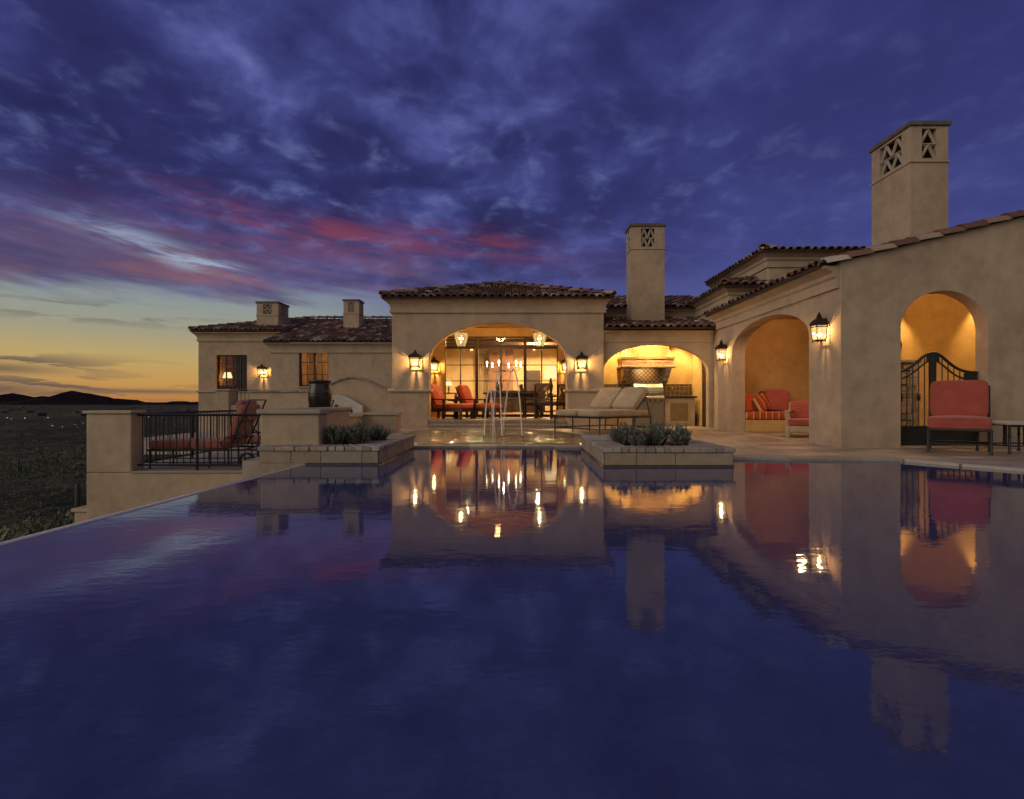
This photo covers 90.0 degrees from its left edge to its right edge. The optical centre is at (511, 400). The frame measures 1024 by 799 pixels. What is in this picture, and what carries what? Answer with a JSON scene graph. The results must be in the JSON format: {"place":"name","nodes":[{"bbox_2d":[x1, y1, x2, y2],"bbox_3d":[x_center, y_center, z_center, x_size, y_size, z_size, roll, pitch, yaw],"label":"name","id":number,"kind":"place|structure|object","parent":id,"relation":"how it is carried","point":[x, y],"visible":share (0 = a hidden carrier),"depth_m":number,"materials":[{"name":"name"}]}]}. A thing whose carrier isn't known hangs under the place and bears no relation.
{"place":"outdoors","nodes":[
{"label":"outdoors","id":0,"kind":"place"},
{"bbox_2d":[0,402,197,525],"bbox_3d":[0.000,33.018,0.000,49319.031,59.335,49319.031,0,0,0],"label":"ground","id":1,"kind":"structure","parent":0,"point":[42,433],"depth_m":340.63,"materials":[{"name":"green plant"}]},
{"bbox_2d":[17,457,21,479],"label":"saguaro cactus","id":2,"kind":"object","parent":1,"relation":"on","point":[19,466],"visible":0.93,"depth_m":109.86,"materials":[{"name":"green plant"}]},
{"bbox_2d":[75,483,80,507],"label":"saguaro cactus","id":3,"kind":"object","parent":1,"relation":"on","point":[77,495],"visible":0.82,"depth_m":61.80,"materials":[{"name":"green plant"}]},
{"bbox_2d":[71,505,86,522],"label":"garden wall","id":4,"kind":"structure","parent":1,"relation":"on","point":[80,513],"depth_m":7.95,"materials":[{"name":"paint"}]},
{"bbox_2d":[0,419,195,541],"bbox_3d":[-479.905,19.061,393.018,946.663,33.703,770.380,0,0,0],"label":"desert scrub","id":5,"kind":"object","parent":1,"relation":"on","point":[14,531],"visible":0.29,"depth_m":107.40,"materials":[{"name":"green plant"}]},
{"bbox_2d":[0,406,197,415],"bbox_3d":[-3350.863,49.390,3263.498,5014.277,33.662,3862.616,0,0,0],"label":"town","id":6,"kind":"object","parent":1,"relation":"on","point":[72,413],"visible":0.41,"depth_m":2216.53},
{"bbox_2d":[82,410,241,519],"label":"terrace wall","id":7,"kind":"structure","parent":1,"relation":"on","point":[118,479],"depth_m":7.80,"materials":[{"name":"paint"}]},
{"bbox_2d":[137,414,261,469],"bbox_3d":[-4.505,0.638,7.930,2.898,0.875,0.048,0,0,0],"label":"iron railing","id":8,"kind":"object","parent":7,"relation":"on","point":[197,464],"visible":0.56,"depth_m":7.92,"materials":[{"name":"black metal"}]},
{"bbox_2d":[188,299,391,431],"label":"guest house","id":9,"kind":"structure","parent":1,"relation":"on","point":[284,349],"depth_m":21.00,"materials":[{"name":"paint"}]},
{"bbox_2d":[220,385,235,388],"bbox_3d":[-12.165,-0.424,21.894,0.500,0.446,0.412,0,0,0],"label":"nightstand","id":10,"kind":"object","parent":9,"relation":"on","point":[224,386],"visible":0.34,"depth_m":21.70,"materials":[{"name":"brown wood"}]},
{"bbox_2d":[223,372,231,384],"bbox_3d":[-12.165,-0.931,21.900,0.387,0.562,0.387,0,0,0],"label":"table lamp","id":11,"kind":"object","parent":10,"relation":"on","point":[229,375],"visible":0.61,"depth_m":21.80,"materials":[{"name":"white fabric"}]},
{"bbox_2d":[217,355,246,389],"bbox_3d":[-11.510,-1.080,21.240,1.280,1.660,0.240,0,0,0],"label":"window","id":12,"kind":"structure","parent":9,"relation":"in","point":[233,378],"depth_m":21.16,"materials":[{"name":"brown wood"}]},
{"bbox_2d":[257,364,266,375],"bbox_3d":[-10.180,-1.263,20.838,0.313,0.480,0.324,0,0,0],"label":"wall lantern","id":13,"kind":"object","parent":9,"relation":"attached to","point":[260,368],"depth_m":20.78,"materials":[{"name":"brown metal"}]},
{"bbox_2d":[297,353,327,387],"bbox_3d":[-7.600,-1.220,19.665,1.220,1.440,0.270,0,0,0],"label":"window","id":14,"kind":"structure","parent":9,"relation":"in","point":[314,362],"depth_m":19.73,"materials":[{"name":"brown wood"}]},
{"bbox_2d":[257,407,351,445],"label":"parapet wall","id":15,"kind":"structure","parent":1,"relation":"on","point":[295,426],"depth_m":6.22,"materials":[{"name":"paint"}]},
{"bbox_2d":[379,120,1023,447],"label":"villa","id":16,"kind":"object","parent":1,"relation":"on","point":[916,280],"visible":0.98,"depth_m":11.68,"materials":[{"name":"paint"}]},
{"bbox_2d":[408,350,421,367],"bbox_3d":[-2.541,-1.101,13.438,0.313,0.480,0.324,0,0,0],"label":"wall lantern","id":17,"kind":"object","parent":16,"relation":"attached to","point":[415,355],"depth_m":13.38,"materials":[{"name":"brown metal"}]},
{"bbox_2d":[431,357,439,370],"bbox_3d":[-2.410,-1.143,15.838,0.313,0.461,0.324,0,0,0],"label":"wall lantern","id":18,"kind":"object","parent":16,"relation":"attached to","point":[434,362],"depth_m":15.77,"materials":[{"name":"brown metal"}]},
{"bbox_2d":[431,384,473,418],"bbox_3d":[-1.771,0.018,14.503,1.270,0.983,0.840,0,0,22],"label":"lounge chair","id":19,"kind":"object","parent":16,"relation":"on","point":[439,404],"visible":0.81,"depth_m":14.31,"materials":[{"name":"red fabric"}]},
{"bbox_2d":[454,331,467,346],"bbox_3d":[-1.419,-1.879,14.300,0.380,0.782,0.380,0,0,0],"label":"hanging lantern","id":20,"kind":"object","parent":16,"relation":"hanging from","point":[456,340],"visible":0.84,"depth_m":14.36,"materials":[{"name":"glass"}]},
{"bbox_2d":[455,385,502,418],"bbox_3d":[-0.957,0.018,14.957,1.270,0.983,0.840,0,0,20],"label":"lounge chair","id":21,"kind":"object","parent":16,"relation":"on","point":[464,395],"visible":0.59,"depth_m":14.80,"materials":[{"name":"red fabric"}]},
{"bbox_2d":[445,336,557,416],"bbox_3d":[-0.335,-0.740,16.042,3.530,2.540,0.116,0,0,0],"label":"great window","id":22,"kind":"structure","parent":16,"relation":"in","point":[476,347],"depth_m":16.00,"materials":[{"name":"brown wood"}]},
{"bbox_2d":[486,361,521,371],"bbox_3d":[-0.287,-1.609,18.400,1.288,1.161,1.281,0,0,0],"label":"chandelier","id":23,"kind":"object","parent":16,"relation":"hanging from","point":[503,370],"visible":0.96,"depth_m":18.37,"materials":[{"name":"white metal"}]},
{"bbox_2d":[483,392,538,417],"bbox_3d":[0.000,0.135,15.300,1.700,0.750,0.720,0,0,0],"label":"dining table","id":24,"kind":"object","parent":16,"relation":"on","point":[512,394],"visible":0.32,"depth_m":15.00,"materials":[{"name":"brown wood"}]},
{"bbox_2d":[491,390,544,413],"bbox_3d":[0.244,0.064,19.500,2.080,0.900,0.560,0,0,0],"label":"dining table","id":25,"kind":"object","parent":16,"relation":"on","point":[512,406],"visible":0.22,"depth_m":19.25,"materials":[{"name":"brown wood"}]},
{"bbox_2d":[495,372,503,389],"bbox_3d":[-0.506,-0.733,19.473,0.363,0.692,0.374,0,0,-29],"label":"vase","id":26,"kind":"object","parent":25,"relation":"on","point":[497,385],"visible":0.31,"depth_m":19.41,"materials":[{"name":"ceramic"}]},
{"bbox_2d":[519,384,541,417],"bbox_3d":[0.537,0.008,15.244,0.627,1.007,0.504,0,0,-6],"label":"dining chair","id":27,"kind":"object","parent":16,"relation":"on","point":[525,403],"visible":0.65,"depth_m":15.02,"materials":[{"name":"brown wood"}]},
{"bbox_2d":[527,370,539,412],"bbox_3d":[0.920,-0.392,21.960,0.600,1.815,0.060,0,0,0],"label":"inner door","id":28,"kind":"structure","parent":16,"relation":"in","point":[533,376],"depth_m":21.93,"materials":[{"name":"brown wood"}]},
{"bbox_2d":[533,331,545,346],"bbox_3d":[0.771,-1.879,14.300,0.380,0.782,0.380,0,0,0],"label":"hanging lantern","id":29,"kind":"object","parent":16,"relation":"hanging from","point":[534,333],"visible":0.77,"depth_m":14.38,"materials":[{"name":"glass"}]},
{"bbox_2d":[534,383,552,418],"bbox_3d":[0.910,0.008,14.689,0.504,1.007,0.627,0,0,8],"label":"dining chair","id":30,"kind":"object","parent":16,"relation":"on","point":[539,400],"visible":0.98,"depth_m":14.47,"materials":[{"name":"brown fabric"}]},
{"bbox_2d":[552,384,565,417],"bbox_3d":[1.474,0.008,15.292,0.504,1.007,0.627,0,0,-20],"label":"dining chair","id":31,"kind":"object","parent":16,"relation":"on","point":[561,401],"visible":0.6,"depth_m":15.05,"materials":[{"name":"brown wood"}]},
{"bbox_2d":[560,358,565,370],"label":"wall lantern","id":32,"kind":"object","parent":16,"relation":"attached to","point":[562,362],"depth_m":15.75,"materials":[{"name":"brown metal"}]},
{"bbox_2d":[575,351,587,369],"bbox_3d":[1.825,-1.059,13.438,0.313,0.480,0.324,0,0,0],"label":"wall lantern","id":33,"kind":"object","parent":16,"relation":"attached to","point":[581,357],"depth_m":13.38,"materials":[{"name":"brown metal"}]},
{"bbox_2d":[702,363,705,426],"bbox_3d":[5.362,-0.340,14.112,0.095,2.120,0.375,0,0,0],"label":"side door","id":34,"kind":"structure","parent":16,"relation":"in","point":[703,367],"depth_m":14.21,"materials":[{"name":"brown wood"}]},
{"bbox_2d":[715,340,727,361],"bbox_3d":[4.939,-1.186,12.080,0.222,0.518,0.215,0,0,0],"label":"wall lantern","id":35,"kind":"object","parent":16,"relation":"attached to","point":[721,346],"depth_m":12.04,"materials":[{"name":"brown metal"}]},
{"bbox_2d":[745,394,757,411],"bbox_3d":[5.560,0.050,12.020,0.425,0.425,0.180,0,-17,-20],"label":"pillow","id":36,"kind":"object","parent":16,"relation":"on","point":[750,405],"visible":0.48,"depth_m":11.94,"materials":[{"name":"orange fabric"}]},
{"bbox_2d":[752,393,770,410],"bbox_3d":[5.830,0.050,11.930,0.405,0.405,0.180,-23,-9,-28],"label":"pillow","id":37,"kind":"object","parent":16,"relation":"on","point":[761,401],"visible":0.86,"depth_m":11.85,"materials":[{"name":"fabric"}]},
{"bbox_2d":[765,388,788,410],"bbox_3d":[6.220,-0.020,12.020,0.526,0.526,0.180,6,-16,8],"label":"pillow","id":38,"kind":"object","parent":16,"relation":"on","point":[778,399],"visible":0.75,"depth_m":11.96,"materials":[{"name":"red fabric"}]},
{"bbox_2d":[809,312,828,342],"bbox_3d":[4.945,-1.180,8.240,0.210,0.499,0.203,0,0,0],"label":"wall lantern","id":39,"kind":"object","parent":16,"relation":"attached to","point":[819,321],"depth_m":8.21,"materials":[{"name":"brown metal"}]},
{"bbox_2d":[901,352,978,444],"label":"iron gate","id":40,"kind":"structure","parent":16,"relation":"attached to","point":[913,435],"depth_m":8.01,"materials":[{"name":"black metal"}]},
{"bbox_2d":[0,391,197,404],"bbox_3d":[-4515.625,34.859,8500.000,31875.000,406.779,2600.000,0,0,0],"label":"mountains","id":41,"kind":"structure","parent":0,"point":[71,398],"depth_m":8135.41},
{"bbox_2d":[0,464,305,545],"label":"pool edge","id":42,"kind":"object","parent":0,"point":[88,521],"visible":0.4,"depth_m":3.43,"materials":[{"name":"grey stone"}]},
{"bbox_2d":[144,447,257,468],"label":"terrace floor","id":43,"kind":"structure","parent":0,"point":[221,454],"depth_m":9.26,"materials":[{"name":"beige stone"}]},
{"bbox_2d":[143,410,236,462],"bbox_3d":[-6.120,0.650,9.800,0.048,0.900,3.318,0,0,0],"label":"iron railing","id":44,"kind":"object","parent":43,"relation":"on","point":[192,427],"visible":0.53,"depth_m":9.64,"materials":[{"name":"black metal"}]},
{"bbox_2d":[146,399,266,468],"bbox_3d":[-4.949,0.539,8.619,1.962,1.123,0.780,0,0,-3],"label":"chaise lounge","id":45,"kind":"object","parent":43,"relation":"on","point":[247,406],"visible":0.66,"depth_m":8.34,"materials":[{"name":"metal"}]},
{"bbox_2d":[239,400,333,455],"bbox_3d":[-4.199,0.539,9.851,1.962,1.123,0.780,0,0,4],"label":"chaise lounge","id":46,"kind":"object","parent":43,"relation":"on","point":[255,438],"visible":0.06,"depth_m":9.60,"materials":[{"name":"fabric"}]},
{"bbox_2d":[308,395,363,413],"bbox_3d":[-4.975,0.495,14.220,1.850,1.310,0.740,0,0,0],"label":"wall fountain","id":47,"kind":"object","parent":43,"relation":"on","point":[343,401],"depth_m":14.42,"materials":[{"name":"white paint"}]},
{"bbox_2d":[144,430,260,453],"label":"courtyard paving","id":48,"kind":"structure","parent":0,"point":[181,436],"depth_m":15.58,"materials":[{"name":"beige stone"}]},
{"bbox_2d":[213,376,389,437],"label":"curved wall","id":49,"kind":"structure","parent":48,"relation":"on","point":[370,395],"depth_m":14.60,"materials":[{"name":"paint"}]},
{"bbox_2d":[446,380,452,392],"bbox_3d":[-2.345,-0.532,19.000,0.295,0.465,0.295,0,0,0],"label":"table lamp","id":50,"kind":"object","parent":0,"point":[448,383],"visible":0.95,"depth_m":18.93,"materials":[{"name":"white fabric"}]},
{"bbox_2d":[400,429,580,443],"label":"basin water","id":51,"kind":"structure","parent":0,"point":[453,436],"depth_m":10.20,"materials":[{"name":"beige liquid"}]},
{"bbox_2d":[483,387,495,436],"bbox_3d":[-0.439,0.222,10.285,0.320,0.985,0.192,0,0,-9],"label":"water jet","id":52,"kind":"object","parent":51,"relation":"on","point":[492,418],"visible":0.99,"depth_m":10.21,"materials":[{"name":"white"}]},
{"bbox_2d":[490,370,502,436],"bbox_3d":[-0.341,0.040,10.282,0.357,1.348,0.163,0,0,12],"label":"water jet","id":53,"kind":"object","parent":51,"relation":"on","point":[495,384],"visible":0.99,"depth_m":10.21,"materials":[{"name":"white"}]},
{"bbox_2d":[502,368,522,436],"bbox_3d":[-0.010,0.024,10.302,0.496,1.382,0.220,0,0,6],"label":"water jet","id":54,"kind":"object","parent":51,"relation":"on","point":[519,401],"visible":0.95,"depth_m":10.21,"materials":[{"name":"white"}]},
{"bbox_2d":[0,448,1023,798],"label":"pool water","id":55,"kind":"structure","parent":0,"point":[496,624],"depth_m":1.63,"materials":[{"name":"blue liquid"}]},
{"bbox_2d":[0,0,1023,401],"label":"sky","id":56,"kind":"structure","parent":0,"point":[167,167],"materials":[{"name":"blue"}]},
{"bbox_2d":[543,365,556,394],"bbox_3d":[1.311,-0.698,17.300,0.516,0.975,0.516,0,0,0],"label":"table lamp","id":57,"kind":"object","parent":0,"point":[550,373],"visible":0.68,"depth_m":17.15,"materials":[{"name":"fabric"}]},
{"bbox_2d":[242,426,1023,479],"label":"paving","id":58,"kind":"structure","parent":0,"point":[743,444],"depth_m":7.42,"materials":[{"name":"stone"}]},
{"bbox_2d":[257,434,415,474],"bbox_3d":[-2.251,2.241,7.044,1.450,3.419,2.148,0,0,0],"label":"stone planter","id":59,"kind":"object","parent":58,"relation":"on","point":[272,458],"visible":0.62,"depth_m":5.99,"materials":[{"name":"stone"},{"name":"stucco"},{"name":"soil"}]},
{"bbox_2d":[322,421,356,444],"bbox_3d":[-2.203,0.428,6.431,0.441,0.350,0.419,0,0,25],"label":"rosemary bush","id":60,"kind":"object","parent":59,"relation":"on","point":[337,437],"visible":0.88,"depth_m":6.36,"materials":[{"name":"green plant"}]},
{"bbox_2d":[342,422,369,444],"bbox_3d":[-2.044,0.442,6.610,0.412,0.322,0.420,0,0,0],"label":"rosemary bush","id":61,"kind":"object","parent":59,"relation":"on","point":[347,443],"visible":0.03,"depth_m":6.57,"materials":[{"name":"green plant"}]},
{"bbox_2d":[343,420,373,444],"bbox_3d":[-1.941,0.424,6.440,0.396,0.359,0.385,0,0,30],"label":"rosemary bush","id":62,"kind":"object","parent":59,"relation":"on","point":[361,433],"visible":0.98,"depth_m":6.39,"materials":[{"name":"green plant"}]},
{"bbox_2d":[368,424,392,440],"bbox_3d":[-1.808,0.456,6.899,0.393,0.294,0.373,0,0,0],"label":"rosemary bush","id":63,"kind":"object","parent":59,"relation":"in","point":[379,433],"visible":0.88,"depth_m":6.84,"materials":[{"name":"green plant"}]},
{"bbox_2d":[350,412,401,432],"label":"courtyard wall","id":64,"kind":"structure","parent":58,"relation":"on","point":[387,420],"depth_m":11.40,"materials":[{"name":"paint"}]},
{"bbox_2d":[554,387,651,434],"bbox_3d":[2.064,0.202,11.648,1.754,1.041,1.408,0,0,-38],"label":"daybed","id":65,"kind":"object","parent":58,"relation":"on","point":[624,402],"visible":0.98,"depth_m":11.50,"materials":[{"name":"fabric"}]},
{"bbox_2d":[606,408,631,425],"bbox_3d":[2.933,0.294,14.732,0.935,0.849,0.704,0,0,0],"label":"side counter","id":66,"kind":"object","parent":58,"relation":"on","point":[628,421],"visible":0.04,"depth_m":14.44,"materials":[{"name":"paint"}]},
{"bbox_2d":[630,382,663,425],"bbox_3d":[3.850,0.095,14.634,0.860,1.249,0.731,0,0,0],"label":"grill","id":67,"kind":"object","parent":58,"relation":"on","point":[655,398],"visible":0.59,"depth_m":14.38,"materials":[{"name":"metal"}]},
{"bbox_2d":[636,403,648,421],"bbox_3d":[3.650,0.330,14.377,0.380,0.520,0.044,0,0,0],"label":"door","id":68,"kind":"structure","parent":67,"relation":"in","point":[643,406],"depth_m":14.39,"materials":[{"name":"metal"}]},
{"bbox_2d":[649,403,662,421],"bbox_3d":[4.050,0.330,14.377,0.380,0.520,0.044,0,0,0],"label":"door","id":69,"kind":"structure","parent":67,"relation":"in","point":[655,409],"depth_m":14.39,"materials":[{"name":"metal"}]},
{"bbox_2d":[580,434,735,466],"bbox_3d":[1.775,0.941,6.936,1.510,0.819,2.330,0,0,0],"label":"stone planter","id":70,"kind":"object","parent":58,"relation":"on","point":[604,450],"visible":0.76,"depth_m":5.79,"materials":[{"name":"stone"},{"name":"soil"}]},
{"bbox_2d":[607,421,637,445],"bbox_3d":[1.421,0.431,6.603,0.407,0.343,0.424,0,0,0],"label":"rosemary bush","id":71,"kind":"object","parent":70,"relation":"on","point":[619,436],"visible":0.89,"depth_m":6.54,"materials":[{"name":"green plant"}]},
{"bbox_2d":[627,425,645,444],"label":"rosemary bush","id":72,"kind":"object","parent":70,"relation":"on","point":[633,428],"visible":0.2,"depth_m":6.85,"materials":[{"name":"green plant"}]},
{"bbox_2d":[627,434,646,445],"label":"rosemary bush","id":73,"kind":"object","parent":70,"relation":"on","point":[639,441],"visible":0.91,"depth_m":6.35,"materials":[{"name":"green plant"}]},
{"bbox_2d":[638,424,667,445],"bbox_3d":[1.808,0.446,6.562,0.399,0.314,0.410,0,0,0],"label":"rosemary bush","id":74,"kind":"object","parent":70,"relation":"on","point":[654,436],"visible":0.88,"depth_m":6.51,"materials":[{"name":"green plant"}]},
{"bbox_2d":[645,417,674,445],"bbox_3d":[1.964,0.411,6.856,0.387,0.384,0.374,0,0,32],"label":"rosemary bush","id":75,"kind":"object","parent":70,"relation":"on","point":[667,432],"visible":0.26,"depth_m":6.80,"materials":[{"name":"green plant"}]},
{"bbox_2d":[670,421,688,442],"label":"rosemary bush","id":76,"kind":"object","parent":70,"relation":"in","point":[680,427],"visible":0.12,"depth_m":6.73,"materials":[{"name":"green plant"}]},
{"bbox_2d":[667,427,691,445],"bbox_3d":[2.094,0.459,6.457,0.330,0.288,0.337,0,0,33],"label":"rosemary bush","id":77,"kind":"object","parent":70,"relation":"on","point":[681,438],"visible":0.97,"depth_m":6.42,"materials":[{"name":"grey plant"}]},
{"bbox_2d":[662,387,696,425],"bbox_3d":[4.720,0.160,14.732,0.960,1.119,0.704,0,0,0],"label":"kitchen counter","id":78,"kind":"object","parent":58,"relation":"on","point":[680,410],"visible":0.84,"depth_m":14.43,"materials":[{"name":"paint"}]},
{"bbox_2d":[668,401,689,422],"bbox_3d":[4.710,0.320,14.428,0.620,0.620,0.020,0,0,0],"label":"door","id":79,"kind":"structure","parent":78,"relation":"in","point":[679,411],"depth_m":14.42,"materials":[{"name":"brown wood"}]},
{"bbox_2d":[414,444,1023,468],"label":"pool coping","id":80,"kind":"object","parent":58,"relation":"on","point":[810,458],"visible":0.45,"depth_m":6.47,"materials":[{"name":"stone"}]},
{"bbox_2d":[785,401,808,436],"bbox_3d":[5.986,0.361,10.290,0.830,0.722,0.959,0,0,32],"label":"armchair","id":81,"kind":"object","parent":58,"relation":"on","point":[797,416],"visible":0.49,"depth_m":10.12,"materials":[{"name":"red fabric"}]},
{"bbox_2d":[926,380,993,455],"bbox_3d":[6.308,0.213,7.231,0.698,1.018,0.795,0,0,41],"label":"patio chair","id":82,"kind":"object","parent":58,"relation":"on","point":[961,405],"visible":1,"depth_m":7.25,"materials":[{"name":"fabric"}]},
{"bbox_2d":[975,421,1023,453],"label":"side table","id":83,"kind":"object","parent":58,"relation":"on","point":[1017,424],"visible":0.94,"depth_m":7.14,"materials":[{"name":"white paint"}]},
{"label":"garden steps","id":84,"kind":"object","parent":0,"visible":0},
{"bbox_2d":[236,390,247,403],"bbox_3d":[-7.915,-0.065,15.400,0.758,0.530,0.048,0,0,0],"label":"iron railing","id":85,"kind":"object","parent":84,"relation":"on","point":[237,395],"visible":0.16,"depth_m":15.38,"materials":[{"name":"black metal"}]},
{"bbox_3d":[-3.320,0.801,8.740,0.480,0.897,0.300,0,0,0],"label":"pedestal","id":86,"kind":"object","parent":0,"visible":0},
{"bbox_2d":[308,380,331,407],"bbox_3d":[-3.320,0.000,8.850,0.398,0.700,0.398,0,0,0],"label":"urn","id":87,"kind":"object","parent":86,"relation":"on","point":[319,393],"visible":0.7,"depth_m":8.69,"materials":[{"name":"ceramic"}]}
]}

